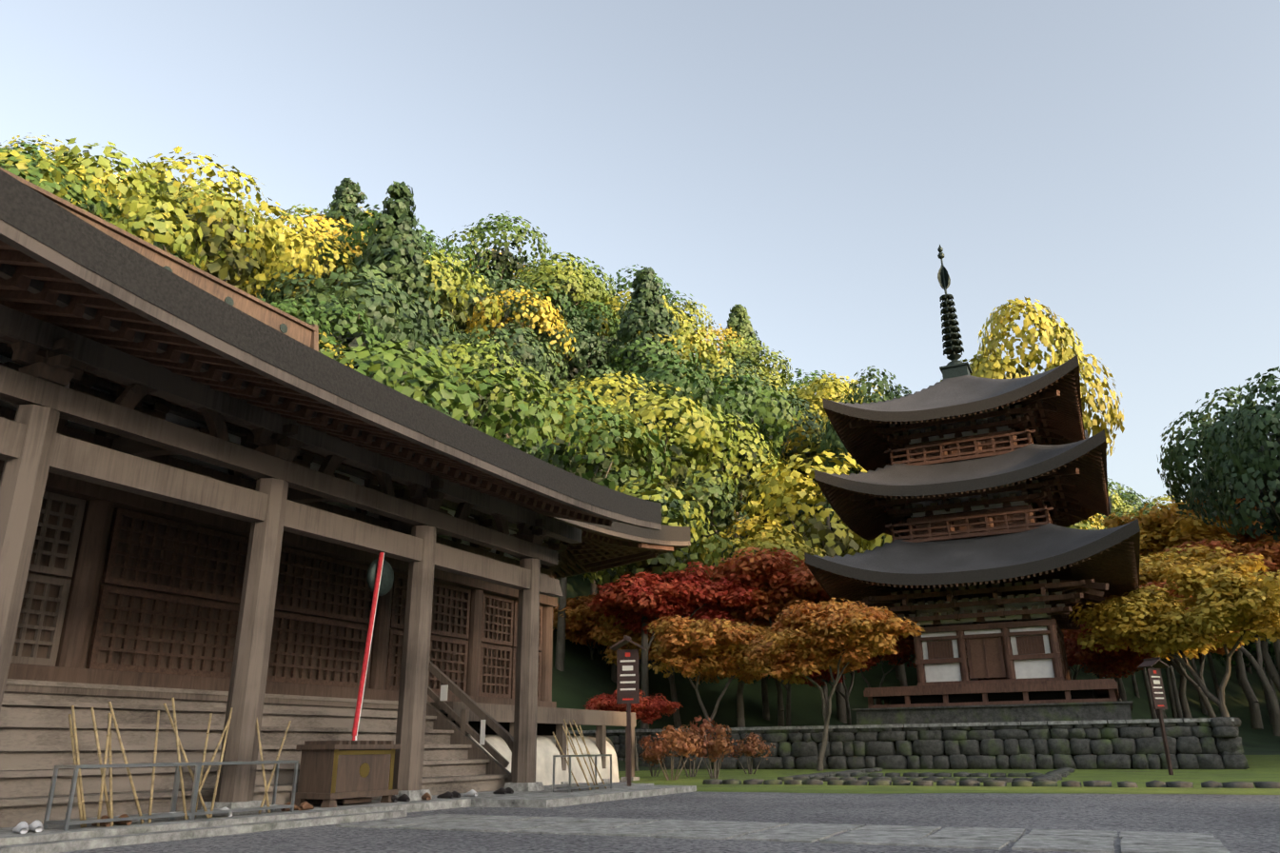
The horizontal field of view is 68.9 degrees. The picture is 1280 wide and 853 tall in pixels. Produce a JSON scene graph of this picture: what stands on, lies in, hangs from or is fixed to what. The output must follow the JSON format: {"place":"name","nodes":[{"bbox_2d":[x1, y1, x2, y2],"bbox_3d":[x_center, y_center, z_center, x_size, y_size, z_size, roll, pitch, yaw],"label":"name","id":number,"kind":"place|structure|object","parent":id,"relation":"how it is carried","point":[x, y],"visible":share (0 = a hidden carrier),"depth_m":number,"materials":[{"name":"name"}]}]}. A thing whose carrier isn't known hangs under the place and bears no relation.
{"place":"outdoors","nodes":[
{"label":"outdoors","id":0,"kind":"place"},
{"bbox_2d":[10,490,86,666],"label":"lattice window","id":1,"kind":"structure","parent":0,"point":[61,600],"depth_m":12.50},
{"bbox_2d":[42,762,199,830],"bbox_3d":[-5.069,3.625,9.212,0.328,0.560,1.358,-10,-21,25],"label":"shoe rack","id":2,"kind":"object","parent":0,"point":[67,821],"visible":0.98,"depth_m":8.93,"materials":[{"name":"silver metal"}]},
{"bbox_2d":[0,167,318,351],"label":"roof ridge","id":3,"kind":"structure","parent":0,"point":[275,318],"depth_m":24.40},
{"bbox_2d":[172,760,298,820],"bbox_3d":[-4.462,4.016,10.365,0.328,0.560,1.378,-10,-21,25],"label":"shoe rack","id":4,"kind":"object","parent":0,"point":[273,806],"visible":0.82,"depth_m":10.38,"materials":[{"name":"silver metal"}]},
{"bbox_2d":[0,405,557,707],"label":"wall panels","id":5,"kind":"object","parent":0,"point":[102,502],"visible":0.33,"depth_m":14.40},
{"bbox_2d":[0,335,567,571],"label":"eave brackets","id":6,"kind":"object","parent":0,"point":[55,365],"visible":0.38,"depth_m":12.82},
{"bbox_2d":[0,782,696,852],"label":"hall paving","id":7,"kind":"structure","parent":0,"point":[53,837],"depth_m":10.10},
{"bbox_2d":[0,678,508,827],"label":"wooden steps","id":8,"kind":"structure","parent":7,"relation":"on","point":[34,733],"depth_m":11.51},
{"bbox_2d":[0,304,636,802],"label":"frame","id":9,"kind":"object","parent":7,"relation":"on","point":[34,447],"depth_m":11.74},
{"bbox_2d":[0,169,690,573],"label":"temple roof","id":10,"kind":"structure","parent":9,"relation":"attached to","point":[46,221],"depth_m":9.88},
{"bbox_2d":[12,787,513,833],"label":"shoes","id":11,"kind":"object","parent":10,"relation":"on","point":[22,827],"depth_m":12.51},
{"bbox_2d":[11,498,518,693],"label":"lattice panels","id":12,"kind":"object","parent":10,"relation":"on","point":[53,592],"visible":0.13,"depth_m":14.64,"materials":[{"name":"brown wood"}]},
{"bbox_2d":[86,507,542,700],"bbox_3d":[-8.905,3.753,17.484,13.098,2.260,25.272,0,-19,-1],"label":"hall lattice","id":13,"kind":"object","parent":10,"relation":"attached to","point":[100,620],"visible":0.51,"depth_m":15.88,"materials":[{"name":"brown wood"}]},
{"bbox_2d":[68,696,606,827],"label":"bamboo poles","id":14,"kind":"object","parent":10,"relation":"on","point":[80,795],"visible":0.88,"depth_m":9.64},
{"bbox_2d":[0,239,686,578],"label":"roof eaves","id":15,"kind":"object","parent":10,"relation":"attached to","point":[594,552],"visible":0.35,"depth_m":10.82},
{"bbox_2d":[0,218,690,578],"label":"rafters","id":16,"kind":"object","parent":10,"relation":"attached to","point":[44,253],"depth_m":9.83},
{"bbox_2d":[290,740,400,807],"bbox_3d":[-3.852,4.560,12.308,0.670,0.785,1.270,-10,-21,25],"label":"offering box","id":17,"kind":"object","parent":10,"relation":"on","point":[316,769],"visible":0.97,"depth_m":11.95,"materials":[{"name":"brown wood"}]},
{"bbox_2d":[330,748,394,792],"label":"offering box fittings","id":18,"kind":"object","parent":17,"relation":"attached to","point":[364,769],"visible":1,"depth_m":12.18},
{"bbox_2d":[366,558,393,595],"bbox_3d":[-3.736,2.090,13.461,0.160,0.696,0.540,-11,-21,27],"label":"gong","id":19,"kind":"object","parent":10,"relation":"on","point":[386,580],"visible":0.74,"depth_m":13.36,"materials":[{"name":"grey metal"}]},
{"bbox_2d":[352,551,384,740],"bbox_3d":[-3.753,3.136,12.810,0.072,3.005,0.365,-10,-21,25],"label":"bell rope","id":20,"kind":"object","parent":19,"relation":"hanging from","point":[366,651],"depth_m":12.82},
{"bbox_2d":[199,776,639,814],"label":"stones","id":21,"kind":"object","parent":7,"relation":"on","point":[414,795],"visible":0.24,"depth_m":12.95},
{"bbox_2d":[464,733,619,785],"bbox_3d":[-12.893,6.025,16.387,16.650,1.050,23.000,-10,-21,25],"label":"white plaster mound","id":22,"kind":"object","parent":7,"relation":"on","point":[546,749],"visible":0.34,"depth_m":20.35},
{"bbox_2d":[0,0,1279,509],"label":"sky","id":23,"kind":"structure","parent":0,"point":[804,166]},
{"bbox_2d":[55,779,1279,852],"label":"gravel court","id":24,"kind":"object","parent":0,"point":[1241,823],"visible":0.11,"depth_m":9.78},
{"bbox_2d":[610,634,646,786],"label":"signpost","id":25,"kind":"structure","parent":24,"relation":"on","point":[626,694],"depth_m":17.71,"materials":[{"name":"brown"}]},
{"bbox_2d":[334,813,1230,852],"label":"flagstone path","id":26,"kind":"structure","parent":0,"point":[1059,839],"depth_m":8.43,"materials":[{"name":"stone"}]},
{"bbox_2d":[425,374,1279,770],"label":"hill terrain","id":27,"kind":"structure","parent":0,"point":[581,679],"depth_m":51.05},
{"bbox_2d":[0,148,120,223],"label":"hill tree","id":28,"kind":"object","parent":27,"relation":"on","point":[92,203],"visible":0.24,"depth_m":43.50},
{"bbox_2d":[0,137,207,271],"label":"hill tree","id":29,"kind":"object","parent":27,"relation":"on","point":[180,239],"visible":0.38,"depth_m":44.40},
{"bbox_2d":[103,178,296,295],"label":"hill tree","id":30,"kind":"object","parent":27,"relation":"on","point":[260,216],"depth_m":60.25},
{"bbox_2d":[110,145,318,295],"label":"hill tree","id":31,"kind":"object","parent":27,"relation":"on","point":[225,259],"depth_m":53.88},
{"bbox_2d":[244,223,358,303],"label":"hill tree","id":32,"kind":"object","parent":27,"relation":"on","point":[310,247],"depth_m":63.36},
{"bbox_2d":[252,267,368,334],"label":"hill tree","id":33,"kind":"object","parent":27,"relation":"on","point":[276,295],"visible":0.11,"depth_m":56.35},
{"bbox_2d":[255,209,367,332],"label":"hill tree","id":34,"kind":"object","parent":27,"relation":"on","point":[314,226],"depth_m":71.33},
{"bbox_2d":[261,289,390,377],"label":"hill tree","id":35,"kind":"object","parent":27,"relation":"on","point":[307,315],"visible":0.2,"depth_m":44.67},
{"bbox_2d":[299,177,372,264],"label":"hill tree","id":36,"kind":"object","parent":27,"relation":"on","point":[347,190],"depth_m":89.27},
{"bbox_2d":[278,262,452,397],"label":"hill tree","id":37,"kind":"object","parent":27,"relation":"on","point":[381,290],"depth_m":49.63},
{"bbox_2d":[290,203,444,312],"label":"hill tree","id":38,"kind":"object","parent":27,"relation":"on","point":[356,236],"visible":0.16,"depth_m":66.12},
{"bbox_2d":[340,180,449,410],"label":"hill tree","id":39,"kind":"object","parent":27,"relation":"on","point":[393,253],"depth_m":61.55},
{"bbox_2d":[318,338,555,458],"bbox_3d":[-9.412,3.874,34.475,12.045,15.564,10.249,12,-23,-32],"label":"hill tree","id":40,"kind":"object","parent":27,"relation":"on","point":[422,369],"visible":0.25,"depth_m":34.38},
{"bbox_2d":[393,306,484,374],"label":"hill tree","id":41,"kind":"object","parent":27,"relation":"on","point":[450,334],"depth_m":63.09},
{"bbox_2d":[423,247,504,407],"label":"hill tree","id":42,"kind":"object","parent":27,"relation":"on","point":[460,305],"depth_m":69.37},
{"bbox_2d":[395,334,563,438],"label":"hill tree","id":43,"kind":"object","parent":27,"relation":"on","point":[490,358],"depth_m":51.30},
{"bbox_2d":[438,210,551,289],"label":"hill tree","id":44,"kind":"object","parent":27,"relation":"on","point":[491,255],"depth_m":96.83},
{"bbox_2d":[445,264,546,347],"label":"hill tree","id":45,"kind":"object","parent":27,"relation":"on","point":[501,286],"depth_m":77.62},
{"bbox_2d":[455,321,551,437],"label":"hill tree","id":46,"kind":"object","parent":27,"relation":"on","point":[532,354],"depth_m":62.76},
{"bbox_2d":[464,285,575,437],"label":"hill tree","id":47,"kind":"object","parent":27,"relation":"on","point":[557,324],"depth_m":73.86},
{"bbox_2d":[477,337,584,452],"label":"hill tree","id":48,"kind":"object","parent":27,"relation":"on","point":[561,384],"depth_m":69.00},
{"bbox_2d":[506,279,600,356],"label":"hill tree","id":49,"kind":"object","parent":27,"relation":"on","point":[568,308],"depth_m":81.14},
{"bbox_2d":[512,251,609,397],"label":"hill tree","id":50,"kind":"object","parent":27,"relation":"on","point":[574,280],"depth_m":88.90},
{"bbox_2d":[522,317,614,391],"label":"hill tree","id":51,"kind":"object","parent":27,"relation":"on","point":[578,359],"depth_m":76.96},
{"bbox_2d":[472,379,671,670],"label":"hill tree","id":52,"kind":"object","parent":27,"relation":"on","point":[568,461],"depth_m":45.02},
{"bbox_2d":[552,594,614,659],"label":"orange maple","id":53,"kind":"object","parent":27,"relation":"on","point":[581,617],"depth_m":44.60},
{"bbox_2d":[558,298,621,368],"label":"hill tree","id":54,"kind":"object","parent":27,"relation":"on","point":[612,332],"depth_m":86.52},
{"bbox_2d":[533,400,670,596],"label":"hill tree","id":55,"kind":"object","parent":27,"relation":"on","point":[611,403],"depth_m":55.54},
{"bbox_2d":[534,371,699,467],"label":"hill tree","id":56,"kind":"object","parent":27,"relation":"on","point":[608,394],"depth_m":60.18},
{"bbox_2d":[590,612,658,684],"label":"orange maple","id":57,"kind":"object","parent":27,"relation":"on","point":[609,634],"depth_m":41.64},
{"bbox_2d":[575,468,704,683],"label":"hill tree","id":58,"kind":"object","parent":27,"relation":"on","point":[675,503],"depth_m":45.47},
{"bbox_2d":[585,336,708,396],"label":"hill tree","id":59,"kind":"object","parent":27,"relation":"on","point":[668,352],"depth_m":75.03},
{"bbox_2d":[555,389,740,669],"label":"hill tree","id":60,"kind":"object","parent":27,"relation":"on","point":[704,435],"depth_m":51.16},
{"bbox_2d":[601,266,703,467],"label":"conifer","id":61,"kind":"object","parent":27,"relation":"on","point":[635,320],"depth_m":77.56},
{"bbox_2d":[607,264,701,336],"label":"hill tree","id":62,"kind":"object","parent":27,"relation":"on","point":[668,296],"visible":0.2,"depth_m":106.88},
{"bbox_2d":[588,352,728,446],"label":"hill tree","id":63,"kind":"object","parent":27,"relation":"on","point":[668,376],"depth_m":64.33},
{"bbox_2d":[582,474,736,728],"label":"hill tree","id":64,"kind":"object","parent":27,"relation":"on","point":[653,565],"depth_m":40.21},
{"bbox_2d":[584,561,758,728],"bbox_3d":[1.414,9.956,40.779,7.612,7.204,9.202,-1,-19,3],"label":"maple tree","id":65,"kind":"object","parent":27,"relation":"on","point":[635,598],"depth_m":38.93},
{"bbox_2d":[623,322,738,465],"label":"hill tree","id":66,"kind":"object","parent":27,"relation":"on","point":[715,356],"depth_m":79.32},
{"bbox_2d":[661,463,750,659],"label":"hill tree","id":67,"kind":"object","parent":27,"relation":"on","point":[724,501],"depth_m":52.21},
{"bbox_2d":[628,412,786,564],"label":"hill tree","id":68,"kind":"object","parent":27,"relation":"on","point":[760,458],"depth_m":59.26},
{"bbox_2d":[648,614,777,726],"bbox_3d":[3.274,10.392,36.061,6.111,5.902,5.208,0,-19,-3],"label":"orange maple","id":69,"kind":"object","parent":27,"relation":"on","point":[679,640],"depth_m":35.54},
{"bbox_2d":[663,367,801,559],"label":"hill tree","id":70,"kind":"object","parent":27,"relation":"on","point":[762,410],"depth_m":63.09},
{"bbox_2d":[693,334,793,391],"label":"hill tree","id":71,"kind":"object","parent":27,"relation":"on","point":[768,361],"visible":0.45,"depth_m":97.52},
{"bbox_2d":[721,304,783,448],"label":"hill tree","id":72,"kind":"object","parent":27,"relation":"on","point":[742,326],"depth_m":106.17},
{"bbox_2d":[684,513,827,720],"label":"hill tree","id":73,"kind":"object","parent":27,"relation":"on","point":[762,537],"depth_m":47.81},
{"bbox_2d":[691,375,826,554],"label":"hill tree","id":74,"kind":"object","parent":27,"relation":"on","point":[814,439],"depth_m":71.36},
{"bbox_2d":[695,546,835,727],"bbox_3d":[5.728,9.680,41.127,7.329,7.979,9.884,9,-21,-26],"label":"maple tree","id":75,"kind":"object","parent":27,"relation":"on","point":[779,585],"depth_m":39.24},
{"bbox_2d":[721,456,827,537],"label":"hill tree","id":76,"kind":"object","parent":27,"relation":"on","point":[804,482],"depth_m":62.98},
{"bbox_2d":[723,448,887,723],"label":"hill tree","id":77,"kind":"object","parent":27,"relation":"on","point":[817,531],"depth_m":51.24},
{"bbox_2d":[761,409,857,550],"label":"hill tree","id":78,"kind":"object","parent":27,"relation":"on","point":[796,449],"depth_m":73.84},
{"bbox_2d":[787,374,864,415],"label":"hill tree","id":79,"kind":"object","parent":27,"relation":"on","point":[802,393],"depth_m":87.29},
{"bbox_2d":[768,656,890,724],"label":"maple","id":80,"kind":"object","parent":27,"relation":"on","point":[825,675],"depth_m":45.20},
{"bbox_2d":[816,365,911,679],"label":"tree","id":81,"kind":"object","parent":27,"relation":"on","point":[829,436],"depth_m":64.46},
{"bbox_2d":[856,634,916,704],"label":"maple","id":82,"kind":"object","parent":27,"relation":"on","point":[906,648],"depth_m":37.91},
{"bbox_2d":[851,700,1132,725],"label":"stone platform","id":83,"kind":"structure","parent":27,"relation":"on","point":[1064,711],"depth_m":30.69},
{"bbox_2d":[889,689,1098,704],"bbox_3d":[13.331,10.133,34.706,6.600,0.610,6.600,-10,-21,25],"label":"foundation","id":84,"kind":"object","parent":83,"relation":"on","point":[1002,697],"visible":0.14,"depth_m":31.78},
{"bbox_2d":[940,295,1124,679],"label":"ginkgo tree","id":85,"kind":"object","parent":27,"relation":"on","point":[982,365],"depth_m":59.58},
{"bbox_2d":[1063,623,1154,701],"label":"maple","id":86,"kind":"object","parent":27,"relation":"on","point":[1104,662],"depth_m":38.94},
{"bbox_2d":[1098,499,1236,718],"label":"tree","id":87,"kind":"object","parent":27,"relation":"on","point":[1166,528],"depth_m":49.97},
{"bbox_2d":[1104,543,1237,717],"bbox_3d":[21.856,9.027,39.363,7.474,7.615,7.202,-17,-25,40],"label":"yellow maple","id":88,"kind":"object","parent":27,"relation":"on","point":[1152,567],"depth_m":37.97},
{"bbox_2d":[1068,552,1279,716],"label":"yellow maple","id":89,"kind":"object","parent":27,"relation":"on","point":[1230,596],"depth_m":30.73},
{"bbox_2d":[1109,579,1258,717],"bbox_3d":[21.591,9.304,35.683,6.620,6.394,5.642,4,-19,-12],"label":"orange maple","id":90,"kind":"object","parent":27,"relation":"on","point":[1208,706],"depth_m":35.16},
{"bbox_2d":[1139,489,1279,692],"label":"orange maple","id":91,"kind":"object","parent":27,"relation":"on","point":[1241,539],"depth_m":49.56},
{"bbox_2d":[1154,538,1279,735],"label":"orange maple","id":92,"kind":"object","parent":27,"relation":"on","point":[1270,554],"depth_m":42.65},
{"bbox_2d":[1170,503,1263,728],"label":"tree","id":93,"kind":"object","parent":27,"relation":"on","point":[1254,708],"depth_m":53.42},
{"bbox_2d":[1156,386,1279,675],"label":"dark tree","id":94,"kind":"object","parent":27,"relation":"on","point":[1179,454],"depth_m":52.53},
{"bbox_2d":[1187,366,1279,542],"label":"dark tree","id":95,"kind":"object","parent":27,"relation":"on","point":[1263,462],"depth_m":44.12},
{"bbox_2d":[567,716,1249,768],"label":"terrace wall","id":96,"kind":"structure","parent":0,"point":[1020,746],"depth_m":30.11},
{"bbox_2d":[567,717,1234,732],"bbox_3d":[-8.292,13.162,39.882,57.957,0.100,0.648,-10,-21,25],"label":"terrace coping","id":97,"kind":"object","parent":96,"relation":"on","point":[955,724],"visible":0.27,"depth_m":30.89,"materials":[{"name":"stone"}]},
{"bbox_2d":[618,754,1279,794],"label":"moss lawn","id":98,"kind":"structure","parent":0,"point":[1264,768],"depth_m":20.34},
{"bbox_2d":[583,689,683,770],"bbox_3d":[-0.197,10.897,33.294,3.804,2.978,3.146,16,-25,-39],"label":"maple","id":99,"kind":"object","parent":98,"relation":"on","point":[647,708],"depth_m":33.11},
{"bbox_2d":[640,724,703,780],"bbox_3d":[0.799,8.074,23.057,1.337,1.372,1.375,44,-47,-64],"label":"shrub","id":100,"kind":"object","parent":98,"relation":"on","point":[676,744],"depth_m":22.93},
{"bbox_2d":[689,715,733,778],"bbox_3d":[1.881,8.320,24.175,1.141,1.612,1.544,-3,-19,6],"label":"shrub","id":101,"kind":"object","parent":98,"relation":"on","point":[718,748],"depth_m":24.00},
{"bbox_2d":[728,731,775,773],"bbox_3d":[3.195,9.588,27.321,1.203,1.235,1.238,13,-23,-34],"label":"shrub","id":102,"kind":"object","parent":98,"relation":"on","point":[749,749],"depth_m":27.22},
{"bbox_2d":[740,597,925,769],"bbox_3d":[6.298,8.598,30.930,4.116,5.843,5.756,15,-25,-39],"label":"orange maple","id":103,"kind":"object","parent":98,"relation":"on","point":[809,638],"depth_m":30.75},
{"bbox_2d":[702,767,1279,787],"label":"moss stone borders","id":104,"kind":"object","parent":98,"relation":"on","point":[865,776],"visible":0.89,"depth_m":19.39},
{"bbox_2d":[1137,656,1173,774],"bbox_3d":[13.029,7.209,23.288,0.633,2.790,0.460,6,-20,-20],"label":"signpost","id":105,"kind":"object","parent":98,"relation":"on","point":[1156,663],"visible":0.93,"depth_m":23.44,"materials":[{"name":"brown"}]},
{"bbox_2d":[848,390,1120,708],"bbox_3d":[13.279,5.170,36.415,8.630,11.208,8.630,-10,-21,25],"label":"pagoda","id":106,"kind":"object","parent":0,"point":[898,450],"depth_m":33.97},
{"bbox_2d":[822,354,1088,438],"bbox_3d":[13.227,0.200,38.127,9.108,1.502,9.108,-10,-21,25],"label":"roof eave","id":107,"kind":"object","parent":106,"relation":"attached to","point":[1060,371],"visible":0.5,"depth_m":34.09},
{"bbox_2d":[830,371,1084,471],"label":"roof rafters","id":108,"kind":"object","parent":106,"relation":"attached to","point":[865,454],"visible":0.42,"depth_m":36.67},
{"bbox_2d":[831,362,1086,433],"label":"roof","id":109,"kind":"structure","parent":106,"relation":"on","point":[956,390],"depth_m":36.43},
{"bbox_2d":[937,244,972,378],"bbox_3d":[13.174,-4.923,39.891,1.150,6.480,1.150,-10,-21,25],"label":"pagoda finial","id":110,"kind":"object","parent":109,"relation":"on","point":[952,350],"depth_m":39.47,"materials":[{"name":"brown metal"}]},
{"bbox_2d":[814,429,1111,527],"bbox_3d":[13.256,2.989,37.166,9.936,1.502,9.936,-10,-21,25],"label":"roof eave","id":111,"kind":"object","parent":106,"relation":"attached to","point":[1065,457],"visible":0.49,"depth_m":32.74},
{"bbox_2d":[815,440,1110,535],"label":"pagoda roof soffit","id":112,"kind":"structure","parent":106,"relation":"attached to","point":[1103,446],"depth_m":35.90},
{"bbox_2d":[823,446,1109,540],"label":"roof rafters","id":113,"kind":"object","parent":106,"relation":"attached to","point":[859,520],"visible":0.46,"depth_m":35.66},
{"bbox_2d":[824,433,1109,502],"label":"roof","id":114,"kind":"structure","parent":106,"relation":"attached to","point":[906,474],"depth_m":34.51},
{"bbox_2d":[804,518,1140,585],"bbox_3d":[13.288,6.038,36.116,10.867,1.552,10.867,-10,-21,25],"label":"roof eave","id":115,"kind":"object","parent":106,"relation":"attached to","point":[1127,531],"visible":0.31,"depth_m":31.25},
{"bbox_2d":[806,531,1140,602],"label":"pagoda roof soffit","id":116,"kind":"structure","parent":106,"relation":"attached to","point":[1062,573],"depth_m":35.92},
{"bbox_2d":[813,520,1133,573],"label":"roof","id":117,"kind":"structure","parent":106,"relation":"attached to","point":[1049,540],"depth_m":33.12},
{"bbox_2d":[813,536,1138,609],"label":"pagoda roof rafters","id":118,"kind":"object","parent":106,"relation":"attached to","point":[1115,571],"visible":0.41,"depth_m":32.57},
{"bbox_2d":[879,399,1076,617],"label":"pagoda blocks","id":119,"kind":"structure","parent":106,"relation":"attached to","point":[982,585],"depth_m":33.81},
{"bbox_2d":[913,436,1044,679],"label":"doors and windows","id":120,"kind":"structure","parent":106,"relation":"attached to","point":[994,661],"depth_m":33.47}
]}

